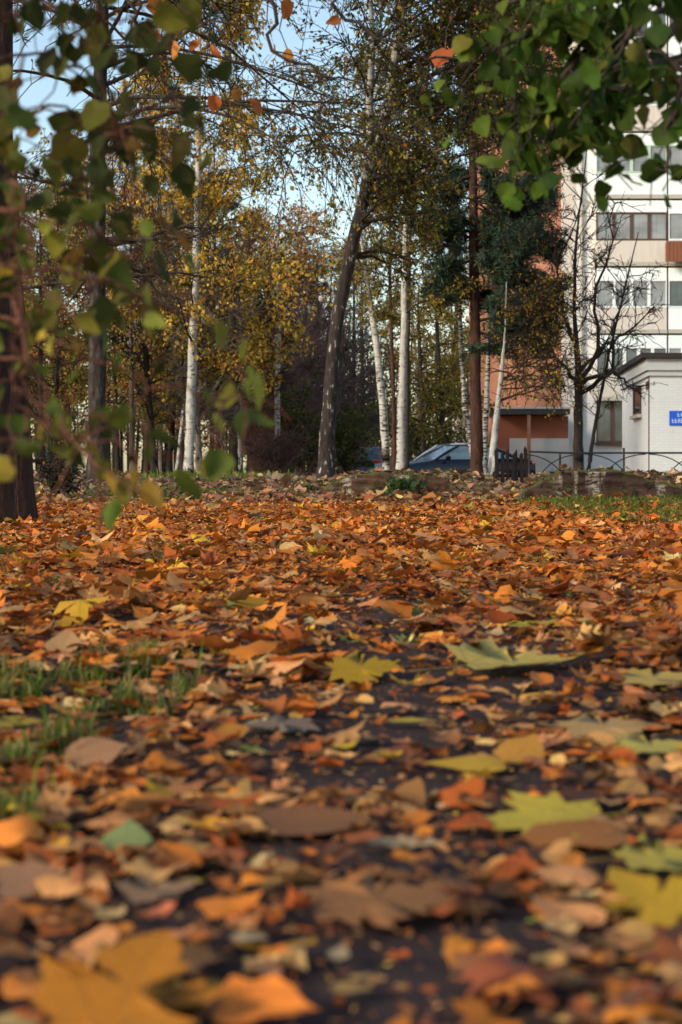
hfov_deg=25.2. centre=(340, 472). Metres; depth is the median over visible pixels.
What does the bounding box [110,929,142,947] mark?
fallen leaf
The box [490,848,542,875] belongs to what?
fallen leaf
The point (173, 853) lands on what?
fallen leaf
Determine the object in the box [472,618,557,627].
fallen leaf
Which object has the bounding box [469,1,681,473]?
apartment building
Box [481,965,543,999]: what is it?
fallen leaf
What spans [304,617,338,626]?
fallen leaf
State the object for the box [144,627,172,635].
fallen leaf
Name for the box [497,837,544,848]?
fallen leaf
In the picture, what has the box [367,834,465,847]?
fallen leaf
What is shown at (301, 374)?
shrub
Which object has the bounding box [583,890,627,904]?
fallen leaf
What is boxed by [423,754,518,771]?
fallen leaf
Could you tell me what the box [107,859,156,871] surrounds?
fallen leaf
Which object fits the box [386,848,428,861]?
fallen leaf
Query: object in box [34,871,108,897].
fallen leaf
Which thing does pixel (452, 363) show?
deciduous tree
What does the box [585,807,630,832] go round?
fallen leaf
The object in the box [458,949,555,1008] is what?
fallen leaf
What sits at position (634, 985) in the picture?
fallen leaf
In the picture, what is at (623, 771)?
fallen leaf
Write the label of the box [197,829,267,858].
fallen leaf
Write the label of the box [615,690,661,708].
fallen leaf
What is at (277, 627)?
fallen leaf
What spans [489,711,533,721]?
fallen leaf
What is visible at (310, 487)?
weed clump
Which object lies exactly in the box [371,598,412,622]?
fallen leaf
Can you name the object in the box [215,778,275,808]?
fallen leaf
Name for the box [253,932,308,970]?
fallen leaf
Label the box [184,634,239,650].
fallen leaf
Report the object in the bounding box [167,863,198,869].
fallen leaf
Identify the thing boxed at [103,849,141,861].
fallen leaf
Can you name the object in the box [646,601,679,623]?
fallen leaf
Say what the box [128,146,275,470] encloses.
deciduous tree
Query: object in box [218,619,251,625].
fallen leaf
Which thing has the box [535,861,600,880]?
fallen leaf
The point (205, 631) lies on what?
fallen leaf
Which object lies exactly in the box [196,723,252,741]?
fallen leaf
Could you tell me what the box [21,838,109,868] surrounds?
fallen leaf
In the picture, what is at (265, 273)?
deciduous tree
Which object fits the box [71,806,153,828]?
fallen leaf
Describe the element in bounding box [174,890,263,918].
fallen leaf
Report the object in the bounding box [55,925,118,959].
fallen leaf
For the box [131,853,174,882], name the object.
fallen leaf
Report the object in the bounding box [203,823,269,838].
fallen leaf
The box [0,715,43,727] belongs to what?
fallen leaf
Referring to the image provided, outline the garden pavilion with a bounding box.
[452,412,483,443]
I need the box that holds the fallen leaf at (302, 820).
[250,805,380,834]
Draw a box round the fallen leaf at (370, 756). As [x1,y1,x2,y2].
[355,747,414,761]
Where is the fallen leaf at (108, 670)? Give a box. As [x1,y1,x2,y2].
[86,657,127,678]
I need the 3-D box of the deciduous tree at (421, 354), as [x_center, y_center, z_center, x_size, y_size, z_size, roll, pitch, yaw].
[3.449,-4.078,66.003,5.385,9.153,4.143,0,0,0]
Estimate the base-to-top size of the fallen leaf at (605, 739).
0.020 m
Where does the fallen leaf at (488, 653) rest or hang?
on the ground at (378, 997)
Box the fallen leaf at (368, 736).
[364,734,382,741]
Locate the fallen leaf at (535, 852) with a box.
[490,840,557,865]
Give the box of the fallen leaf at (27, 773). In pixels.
[10,758,67,781]
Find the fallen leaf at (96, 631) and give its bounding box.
[40,626,109,642]
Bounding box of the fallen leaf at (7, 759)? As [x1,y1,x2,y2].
[0,757,15,762]
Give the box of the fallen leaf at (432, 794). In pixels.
[427,792,438,796]
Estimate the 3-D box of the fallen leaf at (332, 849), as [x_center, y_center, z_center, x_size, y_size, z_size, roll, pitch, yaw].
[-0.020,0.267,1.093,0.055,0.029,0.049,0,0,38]
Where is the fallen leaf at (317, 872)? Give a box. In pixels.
[281,858,329,874]
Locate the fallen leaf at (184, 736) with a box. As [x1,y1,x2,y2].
[170,734,204,738]
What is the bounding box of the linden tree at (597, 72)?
[412,0,681,214]
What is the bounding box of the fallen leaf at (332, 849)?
[279,829,354,869]
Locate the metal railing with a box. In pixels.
[523,448,681,473]
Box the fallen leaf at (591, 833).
[510,819,672,847]
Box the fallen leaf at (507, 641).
[472,632,514,643]
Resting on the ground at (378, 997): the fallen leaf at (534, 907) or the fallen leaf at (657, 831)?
the fallen leaf at (534, 907)
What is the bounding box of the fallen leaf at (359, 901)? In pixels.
[271,870,459,929]
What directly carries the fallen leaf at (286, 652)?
on the ground at (378, 997)
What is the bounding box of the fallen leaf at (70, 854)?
[51,830,125,858]
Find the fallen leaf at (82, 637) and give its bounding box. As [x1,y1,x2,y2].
[79,630,105,642]
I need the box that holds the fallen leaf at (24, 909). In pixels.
[6,898,31,923]
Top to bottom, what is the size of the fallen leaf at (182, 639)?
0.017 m
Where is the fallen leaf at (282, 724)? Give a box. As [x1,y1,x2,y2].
[244,714,328,732]
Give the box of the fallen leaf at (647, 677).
[592,668,681,686]
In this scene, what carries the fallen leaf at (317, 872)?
on the ground at (378, 997)
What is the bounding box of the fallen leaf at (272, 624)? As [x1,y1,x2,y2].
[220,601,286,632]
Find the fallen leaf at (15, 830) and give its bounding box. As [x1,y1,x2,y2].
[0,807,46,845]
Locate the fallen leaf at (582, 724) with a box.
[533,714,648,738]
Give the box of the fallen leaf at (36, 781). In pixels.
[5,773,45,786]
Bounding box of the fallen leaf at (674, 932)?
[654,922,681,943]
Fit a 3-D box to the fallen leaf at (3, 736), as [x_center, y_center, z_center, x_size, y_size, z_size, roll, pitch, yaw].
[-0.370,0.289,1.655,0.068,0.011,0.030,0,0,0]
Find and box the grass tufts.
[0,547,217,822]
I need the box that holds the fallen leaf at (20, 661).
[0,648,55,667]
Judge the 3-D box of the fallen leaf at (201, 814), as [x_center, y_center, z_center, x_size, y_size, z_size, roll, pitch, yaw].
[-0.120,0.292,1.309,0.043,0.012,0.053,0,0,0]
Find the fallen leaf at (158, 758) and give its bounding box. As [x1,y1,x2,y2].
[143,750,188,768]
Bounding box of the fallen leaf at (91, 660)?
[71,653,117,667]
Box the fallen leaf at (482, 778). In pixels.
[459,768,490,780]
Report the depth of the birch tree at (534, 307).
26.95 m
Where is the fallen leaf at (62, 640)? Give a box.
[44,630,79,659]
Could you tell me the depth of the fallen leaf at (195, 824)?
1.23 m
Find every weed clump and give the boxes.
[299,480,328,491]
[373,470,432,494]
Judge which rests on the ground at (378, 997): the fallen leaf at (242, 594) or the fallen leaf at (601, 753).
the fallen leaf at (601, 753)
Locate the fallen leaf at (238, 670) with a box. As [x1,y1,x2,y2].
[229,668,263,678]
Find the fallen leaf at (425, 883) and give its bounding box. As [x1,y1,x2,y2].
[420,878,432,887]
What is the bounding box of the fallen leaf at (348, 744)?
[302,738,361,753]
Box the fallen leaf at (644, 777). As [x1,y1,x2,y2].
[625,766,681,793]
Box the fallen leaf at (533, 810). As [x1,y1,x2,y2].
[463,790,646,836]
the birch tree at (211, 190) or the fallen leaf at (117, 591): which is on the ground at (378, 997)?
the birch tree at (211, 190)
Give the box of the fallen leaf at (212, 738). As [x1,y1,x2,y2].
[197,729,241,749]
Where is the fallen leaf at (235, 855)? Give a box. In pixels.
[198,845,250,870]
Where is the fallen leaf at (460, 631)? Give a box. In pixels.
[438,615,476,644]
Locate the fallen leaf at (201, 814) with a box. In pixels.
[179,804,221,820]
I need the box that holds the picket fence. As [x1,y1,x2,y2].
[494,447,527,483]
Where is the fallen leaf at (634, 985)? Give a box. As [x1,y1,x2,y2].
[617,981,674,999]
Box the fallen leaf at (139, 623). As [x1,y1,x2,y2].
[114,611,157,630]
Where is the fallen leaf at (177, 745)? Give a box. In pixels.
[174,741,217,751]
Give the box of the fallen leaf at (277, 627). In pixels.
[276,619,316,628]
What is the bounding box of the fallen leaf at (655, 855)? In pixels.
[592,833,681,871]
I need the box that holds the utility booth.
[613,353,681,472]
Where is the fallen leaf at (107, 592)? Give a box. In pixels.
[103,590,111,594]
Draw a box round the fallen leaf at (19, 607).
[0,596,38,612]
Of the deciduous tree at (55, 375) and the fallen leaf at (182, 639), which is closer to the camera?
the fallen leaf at (182, 639)
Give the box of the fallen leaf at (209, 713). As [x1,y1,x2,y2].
[186,706,221,719]
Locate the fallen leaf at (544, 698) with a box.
[530,691,571,706]
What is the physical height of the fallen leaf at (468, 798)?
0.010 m
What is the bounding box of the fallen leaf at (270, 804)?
[263,801,290,808]
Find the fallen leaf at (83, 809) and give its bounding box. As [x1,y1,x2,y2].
[39,802,99,814]
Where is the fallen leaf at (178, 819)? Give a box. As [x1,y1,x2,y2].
[156,814,189,826]
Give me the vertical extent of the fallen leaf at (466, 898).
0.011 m
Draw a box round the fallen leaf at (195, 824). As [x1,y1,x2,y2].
[188,817,230,831]
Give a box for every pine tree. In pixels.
[0,0,496,520]
[0,30,15,522]
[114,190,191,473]
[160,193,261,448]
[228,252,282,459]
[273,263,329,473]
[364,1,579,475]
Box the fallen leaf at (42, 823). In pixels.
[38,819,79,838]
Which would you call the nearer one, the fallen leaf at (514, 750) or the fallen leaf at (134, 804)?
the fallen leaf at (134, 804)
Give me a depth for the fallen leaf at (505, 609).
2.87 m
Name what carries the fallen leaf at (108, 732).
on the ground at (378, 997)
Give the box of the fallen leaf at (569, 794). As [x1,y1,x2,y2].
[559,787,607,804]
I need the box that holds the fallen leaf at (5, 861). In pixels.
[0,857,18,864]
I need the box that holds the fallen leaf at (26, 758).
[0,753,32,763]
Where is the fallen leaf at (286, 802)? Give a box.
[268,796,298,805]
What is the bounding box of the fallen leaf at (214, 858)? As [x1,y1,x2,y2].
[202,855,226,863]
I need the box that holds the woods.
[24,203,489,472]
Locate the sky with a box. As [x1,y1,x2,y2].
[13,0,468,472]
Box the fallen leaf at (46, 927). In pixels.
[38,917,76,934]
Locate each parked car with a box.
[342,447,391,471]
[380,444,535,474]
[414,443,466,459]
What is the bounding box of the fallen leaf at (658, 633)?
[641,627,679,642]
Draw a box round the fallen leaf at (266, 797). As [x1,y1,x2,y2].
[254,793,288,802]
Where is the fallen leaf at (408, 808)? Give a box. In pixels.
[373,791,418,814]
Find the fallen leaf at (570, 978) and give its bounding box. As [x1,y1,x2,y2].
[548,971,587,987]
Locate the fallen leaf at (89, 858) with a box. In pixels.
[78,841,136,870]
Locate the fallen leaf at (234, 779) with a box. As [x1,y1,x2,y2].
[192,773,240,786]
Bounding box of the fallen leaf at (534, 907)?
[528,888,559,919]
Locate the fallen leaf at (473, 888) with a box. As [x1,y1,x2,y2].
[436,879,481,894]
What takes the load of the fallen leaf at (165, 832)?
on the ground at (378, 997)
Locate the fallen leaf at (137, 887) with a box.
[102,871,197,904]
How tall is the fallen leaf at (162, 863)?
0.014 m
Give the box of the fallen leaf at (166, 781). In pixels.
[157,770,205,786]
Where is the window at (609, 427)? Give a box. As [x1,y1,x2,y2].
[596,401,621,442]
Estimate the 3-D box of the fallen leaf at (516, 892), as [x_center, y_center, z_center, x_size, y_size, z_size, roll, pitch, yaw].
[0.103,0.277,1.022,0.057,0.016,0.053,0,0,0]
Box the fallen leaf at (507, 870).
[490,863,538,887]
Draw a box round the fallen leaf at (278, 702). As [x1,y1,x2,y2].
[250,694,285,714]
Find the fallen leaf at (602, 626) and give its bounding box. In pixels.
[598,621,636,631]
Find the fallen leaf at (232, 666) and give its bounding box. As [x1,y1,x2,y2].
[211,664,247,671]
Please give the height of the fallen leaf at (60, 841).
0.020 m
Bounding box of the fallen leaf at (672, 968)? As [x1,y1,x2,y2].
[654,955,681,986]
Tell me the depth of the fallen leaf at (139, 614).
2.88 m
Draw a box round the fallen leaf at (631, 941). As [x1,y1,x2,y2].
[594,930,657,948]
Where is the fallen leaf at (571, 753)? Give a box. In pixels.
[547,749,591,755]
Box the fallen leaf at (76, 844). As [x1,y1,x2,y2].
[42,830,112,851]
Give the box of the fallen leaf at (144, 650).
[121,646,166,665]
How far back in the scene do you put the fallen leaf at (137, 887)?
1.02 m
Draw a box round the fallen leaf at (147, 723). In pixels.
[127,720,168,734]
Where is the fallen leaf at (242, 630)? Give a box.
[226,628,267,640]
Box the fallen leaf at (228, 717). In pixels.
[198,714,238,725]
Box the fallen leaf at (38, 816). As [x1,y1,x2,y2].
[27,811,70,830]
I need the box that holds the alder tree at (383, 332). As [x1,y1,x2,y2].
[353,93,428,471]
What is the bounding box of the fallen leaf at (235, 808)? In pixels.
[218,795,281,816]
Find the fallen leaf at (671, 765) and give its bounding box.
[662,759,681,770]
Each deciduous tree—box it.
[17,171,120,472]
[19,128,84,432]
[19,171,140,466]
[21,161,149,476]
[28,247,46,389]
[34,160,212,473]
[44,118,169,471]
[54,153,215,474]
[110,180,228,473]
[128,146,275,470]
[136,218,320,473]
[150,151,271,448]
[157,152,244,433]
[220,225,295,461]
[237,227,295,460]
[254,223,321,394]
[270,220,377,447]
[270,235,329,470]
[283,237,396,471]
[297,235,396,445]
[322,235,400,448]
[360,255,490,448]
[361,274,484,453]
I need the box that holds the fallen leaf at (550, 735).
[501,732,556,743]
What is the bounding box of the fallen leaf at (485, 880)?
[410,861,495,906]
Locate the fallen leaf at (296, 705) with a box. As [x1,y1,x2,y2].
[269,700,322,710]
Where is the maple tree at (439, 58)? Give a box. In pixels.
[11,0,529,233]
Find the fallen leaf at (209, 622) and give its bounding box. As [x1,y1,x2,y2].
[192,618,243,623]
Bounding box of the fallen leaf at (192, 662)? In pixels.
[169,657,212,667]
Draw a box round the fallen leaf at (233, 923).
[215,911,261,931]
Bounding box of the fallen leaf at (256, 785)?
[250,773,272,792]
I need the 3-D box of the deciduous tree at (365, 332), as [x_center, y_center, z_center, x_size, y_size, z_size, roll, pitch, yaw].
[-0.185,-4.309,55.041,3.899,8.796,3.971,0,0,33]
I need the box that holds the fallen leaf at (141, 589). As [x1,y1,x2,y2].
[109,579,152,610]
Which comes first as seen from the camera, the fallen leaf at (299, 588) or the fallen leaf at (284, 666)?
the fallen leaf at (284, 666)
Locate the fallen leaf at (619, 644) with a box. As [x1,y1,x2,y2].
[579,633,630,650]
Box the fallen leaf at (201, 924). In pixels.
[194,915,221,943]
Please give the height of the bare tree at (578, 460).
6.570 m
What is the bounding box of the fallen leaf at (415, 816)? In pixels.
[379,810,435,823]
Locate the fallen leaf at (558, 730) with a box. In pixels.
[525,721,563,733]
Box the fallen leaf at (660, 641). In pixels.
[643,630,675,644]
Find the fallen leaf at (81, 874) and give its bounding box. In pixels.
[67,862,93,894]
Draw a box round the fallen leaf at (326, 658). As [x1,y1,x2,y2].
[311,651,345,662]
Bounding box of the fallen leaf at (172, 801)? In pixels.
[149,799,188,804]
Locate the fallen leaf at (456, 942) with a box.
[444,926,476,963]
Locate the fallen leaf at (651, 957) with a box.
[633,944,675,974]
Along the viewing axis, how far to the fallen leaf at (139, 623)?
2.76 m
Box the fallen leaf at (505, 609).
[499,606,535,617]
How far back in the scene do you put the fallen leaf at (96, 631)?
2.56 m
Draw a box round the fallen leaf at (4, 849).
[0,845,24,854]
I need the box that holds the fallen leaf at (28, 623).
[5,613,48,626]
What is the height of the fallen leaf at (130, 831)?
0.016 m
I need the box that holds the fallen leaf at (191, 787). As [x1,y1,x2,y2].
[166,779,204,798]
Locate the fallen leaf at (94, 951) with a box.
[86,941,110,967]
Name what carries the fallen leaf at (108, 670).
on the ground at (378, 997)
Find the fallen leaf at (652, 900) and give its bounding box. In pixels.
[600,866,681,928]
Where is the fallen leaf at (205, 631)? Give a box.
[173,622,209,634]
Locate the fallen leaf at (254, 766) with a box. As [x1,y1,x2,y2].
[216,762,267,776]
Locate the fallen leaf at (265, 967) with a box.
[250,958,283,975]
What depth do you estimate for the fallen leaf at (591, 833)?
1.20 m
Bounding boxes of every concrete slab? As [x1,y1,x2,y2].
[316,471,459,494]
[517,469,681,499]
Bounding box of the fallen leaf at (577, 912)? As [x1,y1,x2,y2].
[530,892,619,925]
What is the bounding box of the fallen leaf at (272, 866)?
[263,859,324,875]
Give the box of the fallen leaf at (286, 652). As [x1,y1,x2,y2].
[278,648,292,655]
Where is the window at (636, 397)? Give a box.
[633,387,640,414]
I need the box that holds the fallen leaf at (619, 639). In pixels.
[587,636,649,649]
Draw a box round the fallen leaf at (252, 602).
[223,596,266,614]
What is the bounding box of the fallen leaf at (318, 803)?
[309,796,347,805]
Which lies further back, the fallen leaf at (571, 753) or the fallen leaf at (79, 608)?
the fallen leaf at (79, 608)
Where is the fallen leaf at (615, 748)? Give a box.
[591,744,639,755]
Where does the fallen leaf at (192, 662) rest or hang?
on the ground at (378, 997)
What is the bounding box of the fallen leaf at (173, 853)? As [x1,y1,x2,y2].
[153,841,202,876]
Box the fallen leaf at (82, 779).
[51,771,95,788]
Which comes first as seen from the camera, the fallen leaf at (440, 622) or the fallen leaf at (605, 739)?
the fallen leaf at (605, 739)
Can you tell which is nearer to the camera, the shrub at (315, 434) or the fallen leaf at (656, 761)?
the fallen leaf at (656, 761)
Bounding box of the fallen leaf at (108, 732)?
[95,723,113,737]
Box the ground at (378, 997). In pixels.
[0,473,681,1023]
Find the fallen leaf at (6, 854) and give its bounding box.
[0,850,21,856]
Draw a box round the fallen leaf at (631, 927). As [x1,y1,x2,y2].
[579,919,657,953]
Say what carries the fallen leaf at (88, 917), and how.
on the ground at (378, 997)
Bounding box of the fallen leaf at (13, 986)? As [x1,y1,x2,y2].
[1,971,41,998]
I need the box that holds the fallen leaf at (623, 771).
[597,760,643,778]
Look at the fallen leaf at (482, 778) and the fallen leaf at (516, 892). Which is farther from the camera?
the fallen leaf at (482, 778)
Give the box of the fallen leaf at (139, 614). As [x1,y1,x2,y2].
[132,605,180,622]
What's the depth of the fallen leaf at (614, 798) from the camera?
1.31 m
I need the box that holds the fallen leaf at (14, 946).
[0,939,28,957]
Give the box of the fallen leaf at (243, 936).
[218,931,267,940]
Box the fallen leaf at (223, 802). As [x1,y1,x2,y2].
[210,792,263,807]
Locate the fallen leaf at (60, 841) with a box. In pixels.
[4,837,69,857]
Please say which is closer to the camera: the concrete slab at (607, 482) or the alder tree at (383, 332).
the concrete slab at (607, 482)
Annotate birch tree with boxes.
[13,0,482,485]
[37,153,149,470]
[112,0,340,472]
[134,145,236,473]
[167,228,324,472]
[211,0,596,478]
[228,188,353,467]
[274,56,404,471]
[312,55,481,469]
[316,0,489,471]
[403,96,571,474]
[451,258,597,476]
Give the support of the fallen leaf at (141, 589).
on the fallen leaves at (200, 572)
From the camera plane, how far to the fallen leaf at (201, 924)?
0.92 m
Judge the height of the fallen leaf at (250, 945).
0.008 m
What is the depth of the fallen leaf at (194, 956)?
0.88 m
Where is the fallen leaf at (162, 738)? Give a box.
[130,730,176,746]
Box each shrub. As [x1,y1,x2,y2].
[33,442,86,496]
[166,322,287,471]
[179,297,344,473]
[212,274,387,472]
[224,415,318,474]
[237,369,292,473]
[244,362,355,473]
[272,256,388,473]
[297,297,435,470]
[305,396,379,473]
[367,415,396,450]
[370,377,516,460]
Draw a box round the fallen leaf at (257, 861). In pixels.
[233,850,276,869]
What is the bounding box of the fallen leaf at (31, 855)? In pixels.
[25,849,66,871]
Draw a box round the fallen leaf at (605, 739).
[573,731,617,746]
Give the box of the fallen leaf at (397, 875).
[346,866,423,883]
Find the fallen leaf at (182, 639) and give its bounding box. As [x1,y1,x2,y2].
[176,638,197,646]
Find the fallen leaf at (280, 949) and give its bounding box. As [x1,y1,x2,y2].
[259,944,307,960]
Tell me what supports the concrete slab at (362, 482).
on the ground at (378, 997)
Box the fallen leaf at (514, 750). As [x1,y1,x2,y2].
[494,732,543,771]
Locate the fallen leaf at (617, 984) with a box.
[595,969,632,995]
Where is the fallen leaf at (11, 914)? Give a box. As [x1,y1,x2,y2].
[0,891,28,938]
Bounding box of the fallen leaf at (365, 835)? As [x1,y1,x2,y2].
[343,829,397,843]
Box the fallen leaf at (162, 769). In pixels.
[143,760,194,775]
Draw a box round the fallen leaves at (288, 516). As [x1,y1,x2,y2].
[0,463,681,545]
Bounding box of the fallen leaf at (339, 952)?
[327,945,350,966]
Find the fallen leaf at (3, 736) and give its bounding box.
[0,732,31,743]
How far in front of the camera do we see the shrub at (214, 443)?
42.78 m
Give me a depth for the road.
30.25 m
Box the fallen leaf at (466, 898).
[424,884,507,908]
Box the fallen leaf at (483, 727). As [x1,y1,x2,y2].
[467,715,513,735]
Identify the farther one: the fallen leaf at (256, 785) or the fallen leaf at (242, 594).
the fallen leaf at (242, 594)
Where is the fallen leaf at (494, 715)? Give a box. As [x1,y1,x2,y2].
[475,706,523,723]
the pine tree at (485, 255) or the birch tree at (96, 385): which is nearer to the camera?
the birch tree at (96, 385)
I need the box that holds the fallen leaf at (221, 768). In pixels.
[203,766,226,774]
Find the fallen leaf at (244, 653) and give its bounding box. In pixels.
[218,640,279,662]
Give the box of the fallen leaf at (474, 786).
[433,777,498,807]
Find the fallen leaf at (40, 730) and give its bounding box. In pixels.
[33,721,78,735]
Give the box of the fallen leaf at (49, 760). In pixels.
[21,755,71,764]
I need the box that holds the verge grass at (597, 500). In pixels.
[34,476,681,523]
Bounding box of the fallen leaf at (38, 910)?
[27,893,65,922]
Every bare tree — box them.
[474,135,670,469]
[566,232,672,469]
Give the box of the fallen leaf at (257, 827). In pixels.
[231,822,277,843]
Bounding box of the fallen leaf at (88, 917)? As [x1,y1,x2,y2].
[49,908,95,925]
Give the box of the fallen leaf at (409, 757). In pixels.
[381,750,427,765]
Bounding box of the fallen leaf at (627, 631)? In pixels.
[612,628,641,635]
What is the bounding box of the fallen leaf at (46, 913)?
[26,907,90,917]
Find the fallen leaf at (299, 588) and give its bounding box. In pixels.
[286,581,329,597]
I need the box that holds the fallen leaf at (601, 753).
[583,745,647,761]
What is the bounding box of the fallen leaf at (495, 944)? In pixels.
[469,937,509,955]
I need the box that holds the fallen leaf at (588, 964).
[574,940,617,974]
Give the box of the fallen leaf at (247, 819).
[235,803,261,832]
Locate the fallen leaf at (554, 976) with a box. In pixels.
[535,949,585,988]
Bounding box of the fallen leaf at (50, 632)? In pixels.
[21,618,60,636]
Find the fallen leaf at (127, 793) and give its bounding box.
[86,777,144,818]
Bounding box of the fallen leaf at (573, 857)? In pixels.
[559,845,583,866]
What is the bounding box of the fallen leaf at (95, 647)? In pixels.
[83,642,117,650]
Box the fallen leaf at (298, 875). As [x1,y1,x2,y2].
[258,864,321,890]
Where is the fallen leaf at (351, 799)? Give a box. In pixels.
[338,787,378,811]
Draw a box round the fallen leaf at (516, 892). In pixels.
[455,875,533,900]
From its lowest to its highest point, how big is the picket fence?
0.562 m
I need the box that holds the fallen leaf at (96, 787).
[52,763,98,790]
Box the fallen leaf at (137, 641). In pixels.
[107,640,157,652]
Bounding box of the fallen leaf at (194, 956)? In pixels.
[177,939,223,976]
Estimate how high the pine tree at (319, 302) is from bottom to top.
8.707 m
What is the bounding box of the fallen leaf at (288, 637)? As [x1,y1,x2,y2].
[269,620,333,653]
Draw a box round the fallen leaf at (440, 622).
[407,618,444,625]
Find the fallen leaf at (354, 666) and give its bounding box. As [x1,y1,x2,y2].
[314,650,400,684]
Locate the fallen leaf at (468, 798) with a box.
[454,790,502,803]
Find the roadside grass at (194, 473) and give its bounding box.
[118,464,298,477]
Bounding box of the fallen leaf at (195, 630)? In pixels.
[160,616,206,636]
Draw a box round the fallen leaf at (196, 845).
[180,831,212,851]
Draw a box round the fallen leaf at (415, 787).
[371,777,425,809]
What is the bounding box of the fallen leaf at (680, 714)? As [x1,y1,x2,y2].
[666,713,681,718]
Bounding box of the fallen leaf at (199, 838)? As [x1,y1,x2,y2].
[186,819,211,841]
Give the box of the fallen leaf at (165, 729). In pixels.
[152,719,191,731]
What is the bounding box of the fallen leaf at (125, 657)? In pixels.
[117,650,156,659]
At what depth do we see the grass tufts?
1.99 m
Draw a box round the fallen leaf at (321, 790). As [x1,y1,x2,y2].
[299,786,355,798]
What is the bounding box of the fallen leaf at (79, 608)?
[53,588,109,625]
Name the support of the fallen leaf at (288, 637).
on the ground at (378, 997)
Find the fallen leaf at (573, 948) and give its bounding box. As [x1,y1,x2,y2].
[551,933,598,956]
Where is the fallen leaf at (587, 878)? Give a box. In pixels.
[530,864,609,890]
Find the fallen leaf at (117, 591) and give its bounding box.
[100,585,154,609]
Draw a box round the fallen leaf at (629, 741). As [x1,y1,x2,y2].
[598,732,681,752]
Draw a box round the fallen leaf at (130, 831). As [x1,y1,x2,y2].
[100,819,152,850]
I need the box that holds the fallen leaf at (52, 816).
[14,811,75,823]
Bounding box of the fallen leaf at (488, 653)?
[410,637,584,670]
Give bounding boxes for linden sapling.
[0,0,290,573]
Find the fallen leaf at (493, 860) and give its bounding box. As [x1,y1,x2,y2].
[448,854,504,876]
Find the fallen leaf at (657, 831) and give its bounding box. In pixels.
[652,825,681,838]
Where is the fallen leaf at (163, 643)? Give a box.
[141,639,179,645]
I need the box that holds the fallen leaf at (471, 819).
[432,810,496,832]
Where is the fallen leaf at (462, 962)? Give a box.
[449,951,490,972]
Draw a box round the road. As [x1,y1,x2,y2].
[36,477,303,478]
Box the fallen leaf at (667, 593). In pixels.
[645,589,681,599]
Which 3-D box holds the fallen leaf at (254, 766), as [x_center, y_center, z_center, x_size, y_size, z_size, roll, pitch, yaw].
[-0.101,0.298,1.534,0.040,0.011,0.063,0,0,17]
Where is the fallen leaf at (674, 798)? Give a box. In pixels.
[651,790,681,803]
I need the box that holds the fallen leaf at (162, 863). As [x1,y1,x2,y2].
[128,851,209,873]
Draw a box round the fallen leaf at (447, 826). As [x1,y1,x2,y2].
[434,814,480,829]
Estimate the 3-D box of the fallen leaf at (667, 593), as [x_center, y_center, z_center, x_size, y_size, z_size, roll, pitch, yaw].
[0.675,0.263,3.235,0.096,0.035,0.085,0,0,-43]
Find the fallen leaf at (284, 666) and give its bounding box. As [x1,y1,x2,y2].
[263,656,320,679]
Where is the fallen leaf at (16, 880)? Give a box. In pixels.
[0,861,68,897]
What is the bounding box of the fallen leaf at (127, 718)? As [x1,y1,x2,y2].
[122,714,148,720]
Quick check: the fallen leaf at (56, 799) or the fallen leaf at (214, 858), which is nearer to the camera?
the fallen leaf at (214, 858)
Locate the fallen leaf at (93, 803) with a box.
[91,790,142,806]
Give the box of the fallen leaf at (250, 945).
[221,940,286,951]
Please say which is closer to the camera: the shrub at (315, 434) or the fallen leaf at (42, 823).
the fallen leaf at (42, 823)
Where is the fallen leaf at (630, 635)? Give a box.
[564,620,640,641]
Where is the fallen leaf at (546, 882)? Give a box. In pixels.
[529,875,582,888]
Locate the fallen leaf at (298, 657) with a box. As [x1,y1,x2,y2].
[269,653,335,662]
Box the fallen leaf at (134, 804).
[116,793,171,818]
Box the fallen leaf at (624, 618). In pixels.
[598,615,645,622]
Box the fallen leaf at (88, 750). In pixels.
[48,737,128,766]
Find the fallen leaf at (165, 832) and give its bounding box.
[148,829,174,835]
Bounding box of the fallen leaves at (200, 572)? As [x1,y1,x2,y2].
[0,530,681,1023]
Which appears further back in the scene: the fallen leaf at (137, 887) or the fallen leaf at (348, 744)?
the fallen leaf at (348, 744)
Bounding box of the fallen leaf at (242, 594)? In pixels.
[218,584,249,602]
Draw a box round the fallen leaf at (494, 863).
[481,859,534,867]
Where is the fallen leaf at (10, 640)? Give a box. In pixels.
[0,634,25,655]
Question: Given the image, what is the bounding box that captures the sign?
[669,411,681,424]
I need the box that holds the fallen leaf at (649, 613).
[634,612,674,616]
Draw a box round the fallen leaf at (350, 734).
[323,717,367,745]
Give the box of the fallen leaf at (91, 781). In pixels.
[43,756,106,784]
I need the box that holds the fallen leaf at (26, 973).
[0,967,41,988]
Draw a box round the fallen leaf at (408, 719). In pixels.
[369,717,432,721]
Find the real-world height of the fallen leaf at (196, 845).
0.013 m
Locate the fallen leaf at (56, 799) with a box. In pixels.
[21,787,81,815]
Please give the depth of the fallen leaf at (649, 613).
3.01 m
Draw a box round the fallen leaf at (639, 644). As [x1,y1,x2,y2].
[629,638,681,659]
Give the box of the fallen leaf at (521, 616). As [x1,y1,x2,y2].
[514,611,537,620]
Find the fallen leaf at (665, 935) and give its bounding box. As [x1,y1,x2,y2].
[637,932,669,941]
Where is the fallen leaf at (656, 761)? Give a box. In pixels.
[647,755,666,767]
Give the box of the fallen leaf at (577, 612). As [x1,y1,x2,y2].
[550,604,583,617]
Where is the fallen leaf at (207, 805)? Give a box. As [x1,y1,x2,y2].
[177,797,220,812]
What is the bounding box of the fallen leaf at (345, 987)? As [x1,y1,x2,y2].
[319,981,371,993]
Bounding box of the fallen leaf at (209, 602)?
[181,596,221,608]
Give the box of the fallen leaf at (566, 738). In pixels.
[539,730,578,744]
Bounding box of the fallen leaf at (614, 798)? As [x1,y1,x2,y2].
[581,797,622,802]

